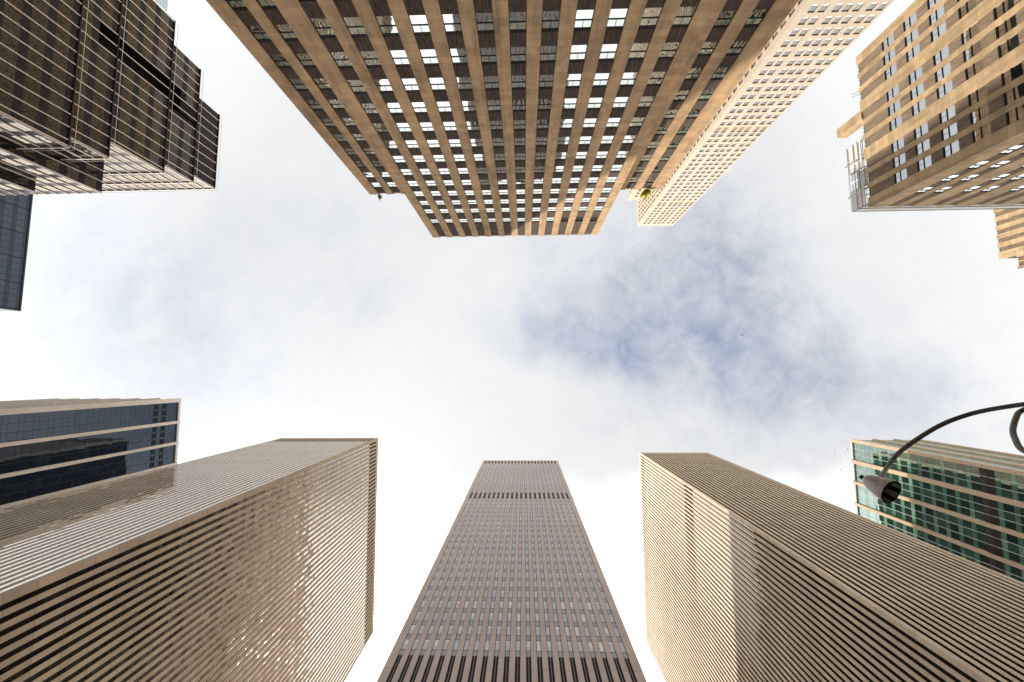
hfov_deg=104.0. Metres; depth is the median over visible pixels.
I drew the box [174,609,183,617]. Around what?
window
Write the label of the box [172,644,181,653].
window
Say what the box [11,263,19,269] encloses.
window
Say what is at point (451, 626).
window
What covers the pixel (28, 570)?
window
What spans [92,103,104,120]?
window
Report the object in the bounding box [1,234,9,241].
window
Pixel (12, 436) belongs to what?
window
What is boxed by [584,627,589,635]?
window
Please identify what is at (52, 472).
window
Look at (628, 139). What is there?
window
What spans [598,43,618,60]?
window
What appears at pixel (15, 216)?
slate glass tower
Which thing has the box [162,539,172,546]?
window
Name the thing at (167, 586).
window
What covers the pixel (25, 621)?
window
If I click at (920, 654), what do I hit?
window
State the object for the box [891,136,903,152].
window
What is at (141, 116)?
window
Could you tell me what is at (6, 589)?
window
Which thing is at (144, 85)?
window
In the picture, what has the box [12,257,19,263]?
window
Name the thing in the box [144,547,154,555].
window
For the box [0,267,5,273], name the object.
window
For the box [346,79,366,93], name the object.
window
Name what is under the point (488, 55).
window
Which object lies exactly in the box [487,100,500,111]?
window
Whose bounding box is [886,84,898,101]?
window
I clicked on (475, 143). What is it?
window
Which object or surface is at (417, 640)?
window
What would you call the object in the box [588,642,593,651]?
window
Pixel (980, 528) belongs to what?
window
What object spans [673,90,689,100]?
window
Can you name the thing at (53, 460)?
window
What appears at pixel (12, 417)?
window
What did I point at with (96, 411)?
window
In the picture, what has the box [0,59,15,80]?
window
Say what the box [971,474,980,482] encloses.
window
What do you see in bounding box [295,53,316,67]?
window
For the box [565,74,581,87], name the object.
window
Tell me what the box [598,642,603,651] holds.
window
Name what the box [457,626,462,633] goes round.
window
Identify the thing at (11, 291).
window
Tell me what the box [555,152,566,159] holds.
window
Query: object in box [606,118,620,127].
window
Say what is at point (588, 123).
window
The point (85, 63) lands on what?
window
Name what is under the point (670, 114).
window
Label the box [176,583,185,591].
window
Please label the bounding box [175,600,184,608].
window
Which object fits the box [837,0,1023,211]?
limestone corner block
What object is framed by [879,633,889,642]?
window
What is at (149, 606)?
window
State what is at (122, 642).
window
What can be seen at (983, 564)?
window
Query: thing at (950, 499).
window
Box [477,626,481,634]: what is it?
window
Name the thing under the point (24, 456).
window
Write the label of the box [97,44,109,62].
window
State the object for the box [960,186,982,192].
window
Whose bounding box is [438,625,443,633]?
window
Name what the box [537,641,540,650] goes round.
window
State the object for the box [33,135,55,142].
window
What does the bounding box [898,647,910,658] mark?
window
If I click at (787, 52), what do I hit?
window
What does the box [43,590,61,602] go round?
window
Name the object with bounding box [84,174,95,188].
window
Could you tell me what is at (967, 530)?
window
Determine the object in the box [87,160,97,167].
window
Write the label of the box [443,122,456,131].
window
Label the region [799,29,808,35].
window
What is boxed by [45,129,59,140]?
window
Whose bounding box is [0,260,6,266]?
window
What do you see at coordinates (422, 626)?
window
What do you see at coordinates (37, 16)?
window
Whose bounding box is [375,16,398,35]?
window
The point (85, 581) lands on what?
window
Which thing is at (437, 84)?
window
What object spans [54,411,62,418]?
window
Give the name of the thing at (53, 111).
window
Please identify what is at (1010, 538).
window
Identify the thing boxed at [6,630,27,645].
window
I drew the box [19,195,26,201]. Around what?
window
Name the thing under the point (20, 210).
window
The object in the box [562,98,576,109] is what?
window
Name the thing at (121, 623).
window
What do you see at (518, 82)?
window
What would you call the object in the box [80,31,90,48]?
window
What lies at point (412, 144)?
window
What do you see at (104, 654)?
window
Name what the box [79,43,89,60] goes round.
window
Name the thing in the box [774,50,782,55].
window
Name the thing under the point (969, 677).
window
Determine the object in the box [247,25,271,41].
window
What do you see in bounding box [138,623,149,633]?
window
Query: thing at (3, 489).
window
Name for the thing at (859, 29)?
window
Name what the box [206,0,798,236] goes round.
limestone office block
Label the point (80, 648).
window
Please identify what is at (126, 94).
window
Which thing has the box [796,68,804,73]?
window
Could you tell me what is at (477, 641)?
window
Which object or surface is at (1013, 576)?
window
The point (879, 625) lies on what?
window
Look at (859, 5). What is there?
window
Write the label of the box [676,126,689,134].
window
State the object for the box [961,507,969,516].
window
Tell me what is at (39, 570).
window
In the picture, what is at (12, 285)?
window
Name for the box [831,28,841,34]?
window
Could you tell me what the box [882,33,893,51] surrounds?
window
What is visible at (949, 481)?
window
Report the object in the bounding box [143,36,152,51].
window
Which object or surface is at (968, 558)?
window
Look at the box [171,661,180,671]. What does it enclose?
window
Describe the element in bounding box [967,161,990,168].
window
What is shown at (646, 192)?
roof shrub
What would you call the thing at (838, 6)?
window
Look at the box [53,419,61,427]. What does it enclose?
window
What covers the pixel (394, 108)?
window
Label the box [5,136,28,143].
window
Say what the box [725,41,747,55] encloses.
window
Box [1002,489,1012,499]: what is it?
window
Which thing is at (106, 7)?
window
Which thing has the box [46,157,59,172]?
window
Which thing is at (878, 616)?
window
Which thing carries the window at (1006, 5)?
in the limestone corner block at (939, 116)
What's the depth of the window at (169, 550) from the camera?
73.13 m
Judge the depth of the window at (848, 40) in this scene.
117.00 m
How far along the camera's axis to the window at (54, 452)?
123.42 m
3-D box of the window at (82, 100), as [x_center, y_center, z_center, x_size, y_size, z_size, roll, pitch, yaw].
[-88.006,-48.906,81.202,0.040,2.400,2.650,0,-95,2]
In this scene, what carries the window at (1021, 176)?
in the limestone corner block at (939, 116)
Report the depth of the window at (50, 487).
122.32 m
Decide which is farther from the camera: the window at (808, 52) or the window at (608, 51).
the window at (808, 52)
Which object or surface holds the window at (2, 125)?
in the dark finned tower at (100, 96)
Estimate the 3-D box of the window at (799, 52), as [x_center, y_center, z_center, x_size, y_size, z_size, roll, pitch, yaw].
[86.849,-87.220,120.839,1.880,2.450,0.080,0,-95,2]
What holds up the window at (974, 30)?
in the limestone corner block at (939, 116)
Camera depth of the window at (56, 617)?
54.98 m
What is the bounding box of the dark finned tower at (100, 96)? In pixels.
[0,0,221,195]
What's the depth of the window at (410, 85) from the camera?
41.78 m
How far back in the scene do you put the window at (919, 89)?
56.98 m
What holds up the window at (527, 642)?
in the granite office tower at (515, 587)
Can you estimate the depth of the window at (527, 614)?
70.21 m
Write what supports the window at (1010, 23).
in the limestone corner block at (939, 116)
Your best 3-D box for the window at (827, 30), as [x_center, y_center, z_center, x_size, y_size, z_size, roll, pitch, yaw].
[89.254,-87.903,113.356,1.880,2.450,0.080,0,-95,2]
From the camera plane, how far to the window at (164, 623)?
72.01 m
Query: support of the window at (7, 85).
in the dark finned tower at (100, 96)
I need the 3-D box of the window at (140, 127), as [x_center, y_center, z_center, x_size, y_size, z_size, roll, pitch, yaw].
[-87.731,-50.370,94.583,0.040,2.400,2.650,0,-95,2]
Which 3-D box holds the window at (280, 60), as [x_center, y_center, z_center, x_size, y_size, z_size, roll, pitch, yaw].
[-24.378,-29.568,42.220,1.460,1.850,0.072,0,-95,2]
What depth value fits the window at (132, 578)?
65.73 m
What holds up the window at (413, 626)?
in the granite office tower at (515, 587)
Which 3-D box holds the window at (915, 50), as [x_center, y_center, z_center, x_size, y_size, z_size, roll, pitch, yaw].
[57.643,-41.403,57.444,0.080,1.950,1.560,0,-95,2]
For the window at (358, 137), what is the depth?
62.93 m
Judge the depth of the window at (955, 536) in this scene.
135.49 m
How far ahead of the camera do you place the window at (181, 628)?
75.30 m
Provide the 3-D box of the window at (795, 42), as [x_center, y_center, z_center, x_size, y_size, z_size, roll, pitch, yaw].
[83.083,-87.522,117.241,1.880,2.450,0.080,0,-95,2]
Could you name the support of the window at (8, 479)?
in the glass strip block at (52, 447)
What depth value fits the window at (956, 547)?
135.23 m
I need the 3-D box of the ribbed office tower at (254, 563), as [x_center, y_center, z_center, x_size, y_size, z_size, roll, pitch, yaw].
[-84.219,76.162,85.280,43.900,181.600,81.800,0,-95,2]
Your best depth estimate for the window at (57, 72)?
77.69 m
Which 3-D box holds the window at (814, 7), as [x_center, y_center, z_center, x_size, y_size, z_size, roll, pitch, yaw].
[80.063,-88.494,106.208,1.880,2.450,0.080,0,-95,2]
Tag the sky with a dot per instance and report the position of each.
(287, 299)
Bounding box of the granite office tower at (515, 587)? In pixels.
[377,460,646,681]
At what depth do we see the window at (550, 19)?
34.25 m
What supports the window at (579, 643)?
in the granite office tower at (515, 587)
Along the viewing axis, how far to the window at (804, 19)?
109.99 m
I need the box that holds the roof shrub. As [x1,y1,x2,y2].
[640,188,650,199]
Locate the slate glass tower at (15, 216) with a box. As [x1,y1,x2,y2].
[0,194,32,310]
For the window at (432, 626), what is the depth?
66.88 m
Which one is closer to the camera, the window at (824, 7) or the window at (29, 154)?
the window at (29, 154)
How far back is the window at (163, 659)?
71.36 m
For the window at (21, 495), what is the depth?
115.02 m
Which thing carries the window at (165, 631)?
in the ribbed office tower at (254, 563)
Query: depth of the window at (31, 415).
117.00 m
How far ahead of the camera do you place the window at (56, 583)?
55.43 m
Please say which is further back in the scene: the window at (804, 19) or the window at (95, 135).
the window at (804, 19)
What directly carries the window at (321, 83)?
in the limestone office block at (466, 118)
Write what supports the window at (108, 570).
in the ribbed office tower at (254, 563)
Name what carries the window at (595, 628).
in the granite office tower at (515, 587)
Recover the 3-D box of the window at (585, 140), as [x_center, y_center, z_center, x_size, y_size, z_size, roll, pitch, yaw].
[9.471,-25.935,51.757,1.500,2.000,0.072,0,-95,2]
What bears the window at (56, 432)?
in the glass strip block at (52, 447)
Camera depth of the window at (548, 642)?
62.75 m
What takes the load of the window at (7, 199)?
in the slate glass tower at (15, 216)
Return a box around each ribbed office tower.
[0,438,377,681]
[639,452,1023,681]
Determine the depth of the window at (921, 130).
56.40 m
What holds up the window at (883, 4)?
in the cream slab tower at (809, 43)
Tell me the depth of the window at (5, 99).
69.73 m
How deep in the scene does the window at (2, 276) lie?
152.41 m
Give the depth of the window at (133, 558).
66.10 m
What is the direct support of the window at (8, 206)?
in the slate glass tower at (15, 216)
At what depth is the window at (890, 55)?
61.16 m
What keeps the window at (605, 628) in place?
in the granite office tower at (515, 587)
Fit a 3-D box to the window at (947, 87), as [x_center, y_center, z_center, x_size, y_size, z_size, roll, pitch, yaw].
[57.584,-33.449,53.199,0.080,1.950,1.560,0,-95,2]
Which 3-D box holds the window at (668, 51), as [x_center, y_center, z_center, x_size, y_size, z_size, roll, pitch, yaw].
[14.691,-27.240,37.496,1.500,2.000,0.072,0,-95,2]
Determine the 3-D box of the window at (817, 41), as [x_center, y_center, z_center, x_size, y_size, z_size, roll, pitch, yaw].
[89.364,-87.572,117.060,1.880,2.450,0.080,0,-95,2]
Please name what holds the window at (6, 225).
in the slate glass tower at (15, 216)
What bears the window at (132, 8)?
in the dark finned tower at (100, 96)
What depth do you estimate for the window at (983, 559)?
127.00 m
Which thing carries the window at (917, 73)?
in the limestone corner block at (939, 116)
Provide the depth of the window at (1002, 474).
121.27 m
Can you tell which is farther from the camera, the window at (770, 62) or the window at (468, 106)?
the window at (770, 62)
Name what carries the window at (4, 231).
in the slate glass tower at (15, 216)
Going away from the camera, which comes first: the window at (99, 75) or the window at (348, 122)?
the window at (348, 122)
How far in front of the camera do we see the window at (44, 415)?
120.65 m
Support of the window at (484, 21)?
in the limestone office block at (466, 118)
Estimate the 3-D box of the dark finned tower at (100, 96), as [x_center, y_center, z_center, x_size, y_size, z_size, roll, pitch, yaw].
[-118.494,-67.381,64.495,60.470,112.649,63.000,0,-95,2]
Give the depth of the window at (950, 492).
136.82 m
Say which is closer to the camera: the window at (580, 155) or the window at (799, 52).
the window at (580, 155)
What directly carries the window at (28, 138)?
in the dark finned tower at (100, 96)
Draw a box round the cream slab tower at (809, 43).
[627,0,893,226]
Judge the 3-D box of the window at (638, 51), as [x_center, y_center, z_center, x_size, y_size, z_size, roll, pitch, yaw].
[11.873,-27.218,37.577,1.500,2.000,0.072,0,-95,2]
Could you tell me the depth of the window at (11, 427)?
113.10 m
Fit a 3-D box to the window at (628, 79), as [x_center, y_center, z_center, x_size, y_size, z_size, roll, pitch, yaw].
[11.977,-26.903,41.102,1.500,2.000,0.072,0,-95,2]
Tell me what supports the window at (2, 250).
in the slate glass tower at (15, 216)
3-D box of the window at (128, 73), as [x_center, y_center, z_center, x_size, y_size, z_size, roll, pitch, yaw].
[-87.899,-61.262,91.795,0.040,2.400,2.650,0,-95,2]
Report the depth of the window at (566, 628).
66.16 m
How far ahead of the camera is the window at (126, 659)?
64.64 m
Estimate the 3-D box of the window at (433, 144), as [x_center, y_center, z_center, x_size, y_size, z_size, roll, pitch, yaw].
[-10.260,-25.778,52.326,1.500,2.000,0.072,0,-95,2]
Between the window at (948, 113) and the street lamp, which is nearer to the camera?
the street lamp
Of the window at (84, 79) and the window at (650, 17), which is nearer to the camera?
the window at (650, 17)
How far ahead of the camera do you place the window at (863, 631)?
75.14 m
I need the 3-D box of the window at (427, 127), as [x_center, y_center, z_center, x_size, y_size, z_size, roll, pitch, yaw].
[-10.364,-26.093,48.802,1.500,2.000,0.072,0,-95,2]
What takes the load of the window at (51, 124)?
in the dark finned tower at (100, 96)
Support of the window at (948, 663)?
in the ribbed office tower at (750, 575)
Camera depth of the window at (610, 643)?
62.21 m
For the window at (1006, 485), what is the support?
in the glass strip block at (966, 502)
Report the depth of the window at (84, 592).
58.71 m
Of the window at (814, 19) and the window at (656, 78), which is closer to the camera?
the window at (656, 78)
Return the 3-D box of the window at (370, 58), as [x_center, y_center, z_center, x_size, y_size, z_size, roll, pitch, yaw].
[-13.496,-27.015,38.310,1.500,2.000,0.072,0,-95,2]
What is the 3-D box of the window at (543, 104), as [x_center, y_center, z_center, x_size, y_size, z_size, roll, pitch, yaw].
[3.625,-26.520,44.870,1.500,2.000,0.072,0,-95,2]
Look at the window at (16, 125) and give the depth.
72.85 m
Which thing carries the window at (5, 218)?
in the slate glass tower at (15, 216)
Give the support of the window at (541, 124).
in the limestone office block at (466, 118)
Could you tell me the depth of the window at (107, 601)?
62.04 m
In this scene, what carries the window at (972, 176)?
in the limestone corner block at (939, 116)
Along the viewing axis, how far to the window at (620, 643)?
62.20 m
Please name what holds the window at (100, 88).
in the dark finned tower at (100, 96)
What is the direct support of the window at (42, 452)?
in the glass strip block at (52, 447)
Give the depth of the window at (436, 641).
63.12 m
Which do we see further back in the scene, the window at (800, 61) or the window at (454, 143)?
the window at (800, 61)
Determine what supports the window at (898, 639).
in the ribbed office tower at (750, 575)
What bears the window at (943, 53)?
in the limestone corner block at (939, 116)
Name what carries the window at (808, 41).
in the cream slab tower at (809, 43)
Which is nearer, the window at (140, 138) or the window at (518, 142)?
the window at (518, 142)
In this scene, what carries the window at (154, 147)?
in the dark finned tower at (100, 96)
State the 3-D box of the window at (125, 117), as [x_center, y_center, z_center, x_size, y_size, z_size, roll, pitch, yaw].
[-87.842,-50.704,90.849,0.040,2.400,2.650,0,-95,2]
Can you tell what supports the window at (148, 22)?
in the dark finned tower at (100, 96)
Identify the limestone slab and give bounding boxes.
[993,208,1023,268]
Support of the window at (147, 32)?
in the dark finned tower at (100, 96)
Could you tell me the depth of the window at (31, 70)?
73.77 m
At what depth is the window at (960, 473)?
133.49 m
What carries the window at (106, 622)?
in the ribbed office tower at (254, 563)
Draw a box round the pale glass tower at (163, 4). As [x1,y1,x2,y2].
[154,0,167,11]
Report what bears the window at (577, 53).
in the limestone office block at (466, 118)
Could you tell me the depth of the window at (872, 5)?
105.93 m
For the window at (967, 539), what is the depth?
131.55 m
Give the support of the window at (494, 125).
in the limestone office block at (466, 118)
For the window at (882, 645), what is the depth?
71.40 m
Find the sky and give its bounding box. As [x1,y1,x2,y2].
[0,0,1023,681]
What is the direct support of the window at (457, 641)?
in the granite office tower at (515, 587)
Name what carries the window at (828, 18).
in the cream slab tower at (809, 43)
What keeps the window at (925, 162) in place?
in the limestone corner block at (939, 116)
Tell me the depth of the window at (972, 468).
129.60 m
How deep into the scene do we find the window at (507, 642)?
62.79 m
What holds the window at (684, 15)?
in the limestone office block at (466, 118)
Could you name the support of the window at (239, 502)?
in the ribbed office tower at (254, 563)
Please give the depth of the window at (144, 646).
68.21 m
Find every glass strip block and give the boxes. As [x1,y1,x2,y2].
[0,398,180,508]
[850,439,1023,582]
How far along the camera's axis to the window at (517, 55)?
37.91 m
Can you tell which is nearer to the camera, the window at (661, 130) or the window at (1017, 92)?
the window at (1017, 92)
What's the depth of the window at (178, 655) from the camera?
74.82 m
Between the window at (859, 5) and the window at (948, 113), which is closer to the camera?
the window at (948, 113)
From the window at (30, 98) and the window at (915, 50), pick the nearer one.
the window at (915, 50)
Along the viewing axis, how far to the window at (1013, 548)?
119.42 m
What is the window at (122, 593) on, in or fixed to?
in the ribbed office tower at (254, 563)
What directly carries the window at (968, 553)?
in the glass strip block at (966, 502)
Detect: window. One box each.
[0,0,207,190]
[0,30,18,52]
[0,44,16,66]
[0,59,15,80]
[0,75,13,94]
[0,90,12,108]
[0,123,17,130]
[0,141,14,153]
[0,241,8,247]
[0,247,7,253]
[0,254,7,260]
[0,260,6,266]
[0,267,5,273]
[0,274,5,279]
[0,402,174,489]
[0,442,367,681]
[0,494,10,504]
[0,583,23,591]
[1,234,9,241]
[1,476,12,486]
[1,485,11,495]
[2,15,20,38]
[2,222,10,228]
[2,228,10,235]
[2,570,21,576]
[3,215,11,222]
[3,463,13,473]
[3,669,23,681]
[4,2,21,25]
[4,203,12,210]
[4,209,12,216]
[4,454,14,463]
[4,656,24,672]
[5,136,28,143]
[5,197,13,203]
[5,445,15,454]
[5,643,26,658]
[6,0,23,11]
[6,432,16,441]
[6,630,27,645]
[7,123,35,130]
[7,301,15,307]
[7,423,17,432]
[8,288,16,294]
[8,295,15,300]
[8,414,18,423]
[8,617,28,632]
[9,282,17,288]
[9,605,29,619]
[10,269,18,275]
[10,275,17,281]
[10,592,30,606]
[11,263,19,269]
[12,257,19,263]
[13,244,21,250]
[13,250,20,257]
[13,570,32,576]
[14,176,27,187]
[14,238,21,244]
[15,226,23,232]
[15,232,22,238]
[16,219,23,226]
[16,491,26,500]
[17,207,25,214]
[17,213,24,220]
[17,482,27,491]
[18,201,25,208]
[18,473,28,482]
[19,136,42,142]
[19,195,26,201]
[19,461,29,470]
[20,116,36,128]
[20,452,30,461]
[21,102,37,122]
[21,443,31,452]
[23,89,39,108]
[23,149,38,163]
[23,431,32,439]
[24,74,40,95]
[24,413,34,421]
[24,422,33,430]
[24,570,43,576]
[26,61,42,81]
[27,47,43,68]
[29,34,44,55]
[30,20,46,42]
[32,7,47,29]
[32,487,41,496]
[33,0,49,15]
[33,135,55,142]
[33,479,42,488]
[33,570,54,577]
[34,470,43,479]
[35,458,44,467]
[36,450,45,458]
[36,662,54,677]
[37,441,46,449]
[37,650,55,665]
[38,429,47,437]
[38,638,56,652]
[39,420,48,428]
[39,626,57,640]
[40,412,48,420]
[41,614,58,627]
[42,602,60,615]
[42,674,53,681]
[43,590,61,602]
[44,578,62,590]
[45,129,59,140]
[46,116,61,134]
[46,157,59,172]
[47,102,62,121]
[47,152,59,160]
[47,484,55,493]
[48,476,56,484]
[49,90,63,108]
[49,468,57,476]
[50,76,64,95]
[50,448,59,456]
[50,456,58,464]
[51,64,66,83]
[52,427,61,435]
[53,51,67,70]
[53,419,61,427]
[54,38,68,57]
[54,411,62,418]
[55,25,69,45]
[57,13,71,33]
[58,0,72,20]
[65,667,81,681]
[66,166,78,180]
[66,656,82,670]
[67,160,79,169]
[67,645,82,658]
[68,633,84,646]
[69,622,84,635]
[70,611,85,623]
[71,129,81,142]
[71,600,86,611]
[72,117,82,132]
[72,589,87,600]
[73,104,84,121]
[73,578,88,588]
[74,92,85,108]
[74,567,89,577]
[75,80,86,96]
[77,67,87,84]
[78,55,88,72]
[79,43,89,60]
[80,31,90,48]
[81,19,92,36]
[82,7,93,25]
[84,0,94,13]
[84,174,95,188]
[86,163,96,178]
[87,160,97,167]
[89,139,100,152]
[90,127,102,143]
[91,115,103,132]
[91,662,105,675]
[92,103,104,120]
[92,651,106,664]
[92,673,104,681]
[93,91,105,108]
[93,640,107,652]
[94,80,106,96]
[94,629,108,641]
[95,68,107,85]
[95,619,109,630]
[96,56,108,73]
[96,598,110,609]
[96,608,109,619]
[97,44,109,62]
[97,587,111,598]
[98,577,112,587]
[99,566,113,576]
[100,556,114,565]
[101,10,112,28]
[102,0,113,17]
[114,657,127,669]
[114,667,126,679]
[115,646,128,658]
[116,636,129,648]
[117,626,129,637]
[118,132,128,146]
[118,616,130,626]
[119,121,129,135]
[119,596,132,606]
[119,606,131,616]
[120,110,130,124]
[120,586,132,596]
[121,99,131,113]
[121,576,133,585]
[122,88,132,103]
[122,566,134,575]
[123,77,133,92]
[123,547,135,555]
[123,556,135,565]
[124,65,134,81]
[127,22,137,39]
[127,33,136,49]
[128,11,138,28]
[129,1,139,17]
[134,142,144,156]
[134,672,145,681]
[135,131,144,145]
[135,662,146,673]
[136,120,145,135]
[136,642,148,653]
[136,652,147,663]
[137,110,146,124]
[137,633,148,643]
[138,99,147,113]
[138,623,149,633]
[139,88,148,103]
[139,604,150,613]
[139,613,150,623]
[140,78,149,92]
[140,594,151,603]
[141,575,152,584]
[141,584,152,594]
[142,47,151,61]
[142,566,153,574]
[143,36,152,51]
[143,556,154,565]
[144,26,153,41]
[144,538,155,546]
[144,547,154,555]
[145,15,154,31]
[146,5,154,21]
[149,151,158,164]
[150,140,159,154]
[151,130,159,143]
[153,667,163,677]
[154,657,164,667]
[155,639,165,649]
[155,647,165,658]
[156,629,166,639]
[157,0,167,10]
[157,611,167,620]
[157,620,167,629]
[158,602,168,611]
[159,584,169,592]
[159,593,168,601]
[160,574,170,583]
[161,557,171,564]
[161,566,170,573]
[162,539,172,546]
[162,547,172,555]
[163,530,173,537]
[170,671,179,681]
[171,653,180,663]
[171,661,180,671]
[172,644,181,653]
[173,626,182,635]
[173,635,182,644]
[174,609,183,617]
[174,617,183,626]
[175,591,184,600]
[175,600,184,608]
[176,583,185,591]
[177,565,186,573]
[177,574,185,581]
[226,0,248,9]
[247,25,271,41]
[257,0,277,8]
[270,54,291,67]
[275,24,298,40]
[289,79,308,90]
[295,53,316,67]
[298,0,679,223]
[306,100,323,109]
[309,18,336,37]
[313,78,331,89]
[320,118,335,126]
[328,99,344,109]
[330,52,352,67]
[341,118,356,126]
[342,17,367,36]
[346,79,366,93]
[359,51,381,67]
[361,103,378,114]
[373,123,388,133]
[374,79,393,92]
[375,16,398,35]
[383,141,397,149]
[386,103,402,114]
[389,50,410,66]
[396,123,411,132]
[401,78,419,91]
[402,639,408,648]
[404,140,418,148]
[408,15,430,34]
[408,625,414,633]
[411,102,427,113]
[412,639,418,648]
[418,625,424,633]
[419,122,433,132]
[420,49,438,65]
[422,640,428,648]
[425,464,601,596]
[426,140,440,148]
[428,77,445,91]
[428,625,433,633]
[433,640,438,648]
[436,101,451,112]
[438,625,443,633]
[442,14,462,33]
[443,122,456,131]
[443,640,448,649]
[448,139,461,147]
[448,625,452,633]
[449,48,467,64]
[453,640,458,649]
[456,77,472,90]
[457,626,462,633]
[461,101,476,112]
[464,640,468,649]
[466,121,479,131]
[470,139,482,147]
[474,640,479,649]
[475,12,494,32]
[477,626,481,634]
[480,47,496,63]
[483,76,498,89]
[485,640,489,649]
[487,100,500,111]
[487,626,490,634]
[490,120,502,130]
[492,138,503,146]
[495,641,499,649]
[497,626,500,634]
[506,641,509,650]
[507,626,510,634]
[509,11,526,32]
[510,46,525,63]
[511,75,525,89]
[512,100,525,111]
[513,120,525,130]
[514,138,525,146]
[516,641,519,650]
[526,613,529,620]
[526,626,529,634]
[526,641,529,650]
[536,119,549,129]
[536,137,547,145]
[536,627,539,634]
[537,99,551,110]
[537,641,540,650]
[538,74,553,88]
[540,45,556,62]
[541,10,559,31]
[547,641,550,650]
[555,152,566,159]
[555,627,559,635]
[557,137,569,145]
[557,641,561,650]
[559,119,572,129]
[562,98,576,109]
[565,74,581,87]
[565,627,569,635]
[567,642,572,650]
[569,44,587,61]
[573,9,593,30]
[575,152,587,159]
[575,627,579,635]
[578,136,591,145]
[578,642,582,651]
[582,118,596,128]
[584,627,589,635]
[587,97,602,109]
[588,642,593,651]
[592,73,609,87]
[594,627,599,635]
[595,151,608,159]
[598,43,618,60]
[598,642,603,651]
[600,136,613,144]
[604,627,609,635]
[606,8,628,29]
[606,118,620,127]
[608,642,614,651]
[612,97,628,108]
[613,627,619,635]
[616,151,628,158]
[619,72,637,86]
[619,642,625,651]
[622,135,636,144]
[628,43,648,59]
[629,117,644,127]
[630,0,802,223]
[637,96,654,108]
[638,7,662,28]
[645,456,945,681]
[647,71,665,85]
[655,127,668,134]
[657,42,679,59]
[663,110,678,118]
[671,6,696,27]
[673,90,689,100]
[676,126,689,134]
[684,68,702,80]
[686,109,701,118]
[697,41,717,56]
[697,90,714,100]
[710,67,729,79]
[712,10,735,27]
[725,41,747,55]
[743,9,767,26]
[759,69,767,74]
[766,60,774,65]
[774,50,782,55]
[774,60,783,65]
[781,40,790,45]
[782,50,791,55]
[789,29,799,35]
[790,40,799,45]
[794,50,803,55]
[795,59,804,64]
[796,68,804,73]
[799,17,808,23]
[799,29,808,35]
[803,39,813,45]
[803,50,812,55]
[804,59,813,64]
[808,4,819,11]
[808,17,818,23]
[812,28,822,34]
[812,39,822,45]
[813,49,822,54]
[818,4,829,11]
[821,16,832,23]
[821,28,831,34]
[822,39,831,44]
[824,49,833,54]
[831,4,843,11]
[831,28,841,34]
[832,16,842,22]
[833,38,844,44]
[833,49,842,54]
[841,16,852,22]
[842,3,854,10]
[843,38,853,44]
[844,27,854,33]
[852,3,864,10]
[853,27,864,33]
[854,15,866,22]
[856,441,1023,545]
[862,629,872,639]
[864,656,874,666]
[865,2,878,10]
[865,15,875,21]
[876,2,888,9]
[877,614,888,623]
[878,624,888,633]
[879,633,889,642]
[880,643,890,652]
[880,652,891,662]
[881,661,892,672]
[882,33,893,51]
[882,671,892,681]
[883,48,895,65]
[884,62,896,80]
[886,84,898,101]
[888,100,900,115]
[889,115,901,130]
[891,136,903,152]
[893,152,905,168]
[894,168,906,183]
[896,627,908,637]
[897,637,909,647]
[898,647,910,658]
[899,657,911,668]
[900,667,912,678]
[903,12,916,31]
[904,28,918,47]
[906,43,919,62]
[908,66,922,84]
[910,82,923,100]
[911,98,925,116]
[914,122,927,138]
[915,138,929,155]
[916,187,934,192]
[917,155,931,171]
[918,642,931,653]
[918,651,932,664]
[919,662,933,674]
[920,673,931,681]
[927,0,938,9]
[929,5,943,25]
[930,21,945,42]
[933,45,948,65]
[933,187,952,192]
[935,62,950,82]
[936,79,952,99]
[939,105,955,123]
[939,175,960,181]
[939,527,946,536]
[940,538,947,547]
[941,122,957,140]
[941,657,956,670]
[942,668,957,681]
[943,140,959,157]
[945,468,952,476]
[945,476,953,484]
[947,488,954,496]
[947,495,955,504]
[948,503,956,512]
[949,515,957,524]
[950,523,958,532]
[951,531,959,540]
[952,543,960,552]
[957,463,965,471]
[957,471,965,479]
[958,0,975,19]
[958,175,979,181]
[958,479,966,487]
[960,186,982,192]
[960,492,968,500]
[960,499,968,508]
[961,22,979,44]
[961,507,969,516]
[962,519,971,528]
[963,40,981,62]
[963,527,972,537]
[964,536,972,545]
[965,58,983,80]
[965,548,974,558]
[966,556,974,562]
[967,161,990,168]
[968,85,986,106]
[968,675,977,681]
[970,103,988,124]
[970,466,979,474]
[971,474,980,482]
[972,122,991,142]
[972,482,981,491]
[973,495,982,504]
[974,503,983,512]
[975,511,984,521]
[976,524,985,533]
[977,532,986,542]
[978,541,987,551]
[979,553,988,563]
[980,186,1000,191]
[980,562,989,568]
[987,161,1010,168]
[989,174,1011,180]
[993,0,1014,20]
[995,13,1016,38]
[997,145,1023,154]
[998,33,1018,58]
[1000,472,1010,481]
[1001,62,1022,86]
[1001,480,1011,490]
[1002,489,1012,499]
[1003,82,1023,105]
[1003,503,1013,512]
[1004,511,1014,521]
[1005,520,1015,530]
[1006,104,1023,125]
[1007,534,1017,544]
[1008,174,1023,180]
[1008,186,1023,191]
[1008,543,1018,553]
[1009,552,1019,563]
[1010,565,1021,577]
[1011,574,1021,581]
[1016,475,1023,484]
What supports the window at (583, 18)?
in the limestone office block at (466, 118)
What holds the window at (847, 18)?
in the cream slab tower at (809, 43)
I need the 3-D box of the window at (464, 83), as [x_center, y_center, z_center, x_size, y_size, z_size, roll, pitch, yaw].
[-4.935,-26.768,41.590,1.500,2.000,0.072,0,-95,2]
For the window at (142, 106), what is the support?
in the dark finned tower at (100, 96)
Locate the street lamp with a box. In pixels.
[830,402,1023,503]
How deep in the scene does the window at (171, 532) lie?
73.36 m

